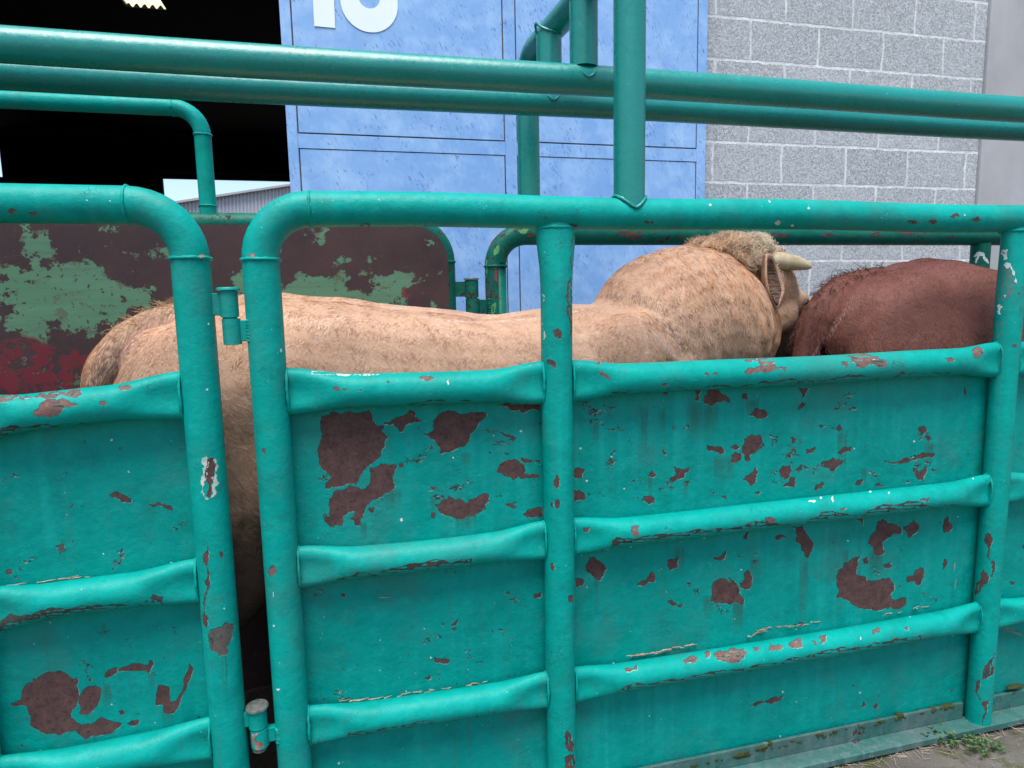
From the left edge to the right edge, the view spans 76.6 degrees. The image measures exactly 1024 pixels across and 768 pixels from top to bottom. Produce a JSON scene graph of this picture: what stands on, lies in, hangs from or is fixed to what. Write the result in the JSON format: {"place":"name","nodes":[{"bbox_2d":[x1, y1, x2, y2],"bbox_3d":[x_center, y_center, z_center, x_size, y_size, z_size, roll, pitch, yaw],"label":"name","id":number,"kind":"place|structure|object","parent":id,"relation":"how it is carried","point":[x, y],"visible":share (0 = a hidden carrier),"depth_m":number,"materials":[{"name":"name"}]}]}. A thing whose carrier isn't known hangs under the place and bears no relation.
{"place":"outdoors","nodes":[
{"label":"outdoors","id":0,"kind":"place"},
{"bbox_2d":[0,159,289,200],"label":"sky","id":1,"kind":"structure","parent":0,"point":[174,189],"materials":[{"name":"white"}]},
{"bbox_2d":[175,184,290,212],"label":"warehouse","id":2,"kind":"structure","parent":0,"point":[252,201],"depth_m":37.96,"materials":[{"name":"grey metal"}]},
{"bbox_2d":[828,724,1023,767],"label":"ground","id":3,"kind":"structure","parent":0,"point":[1012,739],"depth_m":2.11,"materials":[{"name":"concrete"}]},
{"bbox_2d":[0,183,268,767],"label":"cattle gate","id":4,"kind":"structure","parent":3,"relation":"on","point":[127,654],"depth_m":1.54,"materials":[{"name":"teal metal"}]},
{"bbox_2d":[0,0,289,194],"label":"hall","id":5,"kind":"structure","parent":3,"relation":"on","point":[249,143],"depth_m":21.53,"materials":[{"name":"concrete"}]},
{"bbox_2d":[154,171,289,191],"bbox_3d":[-8.546,-5.559,23.767,7.983,4.133,0.050,-3,8,-14],"label":"window frame","id":6,"kind":"structure","parent":5,"relation":"in","point":[155,172],"depth_m":23.03,"materials":[{"name":"black metal"}]},
{"bbox_2d":[0,90,478,691],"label":"cattle gate","id":7,"kind":"structure","parent":3,"relation":"on","point":[70,294],"depth_m":2.13,"materials":[{"name":"metal"}]},
{"bbox_2d":[14,564,1023,767],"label":"straw","id":8,"kind":"object","parent":3,"relation":"on","point":[664,650],"visible":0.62,"depth_m":2.02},
{"bbox_2d":[244,684,963,767],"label":"lane dirt","id":9,"kind":"structure","parent":3,"relation":"on","point":[267,758],"depth_m":2.11,"materials":[{"name":"soil"}]},
{"bbox_2d":[80,230,811,631],"bbox_3d":[0.042,0.345,2.244,2.616,1.671,0.716,-3,8,-14],"label":"bull","id":10,"kind":"object","parent":9,"relation":"on","point":[734,294],"visible":0.42,"depth_m":1.92,"materials":[{"name":"beige"}]},
{"bbox_2d":[786,258,1023,356],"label":"bull","id":11,"kind":"object","parent":9,"relation":"on","point":[924,303],"visible":0.29,"depth_m":2.20,"materials":[{"name":"brown"}]},
{"bbox_2d":[222,190,1023,767],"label":"cattle fence","id":12,"kind":"object","parent":3,"relation":"on","point":[550,542],"visible":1,"depth_m":1.86,"materials":[{"name":"teal metal"}]},
{"bbox_2d":[0,0,1023,208],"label":"overhead frame","id":13,"kind":"object","parent":12,"relation":"on","point":[628,93],"visible":0.98,"depth_m":1.87,"materials":[{"name":"teal paint"}]},
{"bbox_2d":[690,684,1023,766],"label":"moss","id":14,"kind":"object","parent":12,"relation":"on","point":[745,754],"visible":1,"depth_m":2.13,"materials":[{"name":"green plant"}]},
{"bbox_2d":[466,228,1000,313],"bbox_3d":[1.783,0.178,3.006,4.016,1.772,0.095,-3,8,-14],"label":"cattle fence","id":15,"kind":"object","parent":3,"relation":"on","point":[504,243],"visible":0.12,"depth_m":2.60,"materials":[{"name":"teal metal"}]},
{"bbox_2d":[705,0,988,299],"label":"block wall","id":16,"kind":"structure","parent":3,"relation":"on","point":[930,44],"depth_m":4.34,"materials":[{"name":"concrete"}]},
{"bbox_2d":[279,0,707,312],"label":"sliding door","id":17,"kind":"structure","parent":16,"relation":"attached to","point":[341,149],"depth_m":3.67,"materials":[{"name":"blue paint"}]},
{"bbox_2d":[291,0,503,139],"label":"door panel","id":18,"kind":"structure","parent":17,"relation":"in","point":[463,28],"depth_m":3.54,"materials":[{"name":"blue paint"}]},
{"bbox_2d":[300,149,507,312],"bbox_3d":[-0.573,-0.624,3.669,1.119,1.321,0.002,-3,8,-14],"label":"door panel","id":19,"kind":"structure","parent":17,"relation":"in","point":[321,170],"depth_m":3.63,"materials":[{"name":"blue paint"}]},
{"bbox_2d":[515,0,697,147],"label":"door panel","id":20,"kind":"structure","parent":17,"relation":"in","point":[671,25],"depth_m":3.84,"materials":[{"name":"blue paint"}]},
{"bbox_2d":[520,157,694,310],"bbox_3d":[0.598,-0.685,3.955,1.131,1.321,0.002,-3,8,-14],"label":"door panel","id":21,"kind":"structure","parent":17,"relation":"in","point":[593,265],"depth_m":3.90,"materials":[{"name":"blue paint"}]},
{"bbox_2d":[921,723,967,744],"bbox_3d":[1.427,1.187,2.182,0.171,0.042,0.097,-3,8,-14],"label":"weed","id":22,"kind":"object","parent":3,"relation":"on","point":[945,731],"visible":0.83,"depth_m":2.17,"materials":[{"name":"green plant"}]},
{"bbox_2d":[950,732,1006,757],"bbox_3d":[1.526,1.187,2.139,0.178,0.040,0.102,-3,8,-14],"label":"weed","id":23,"kind":"object","parent":3,"relation":"on","point":[976,741],"visible":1,"depth_m":2.13,"materials":[{"name":"green plant"}]},
{"bbox_2d":[975,0,1023,269],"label":"concrete pillar","id":24,"kind":"structure","parent":3,"relation":"on","point":[1000,174],"depth_m":4.60,"materials":[{"name":"grey concrete"}]}
]}

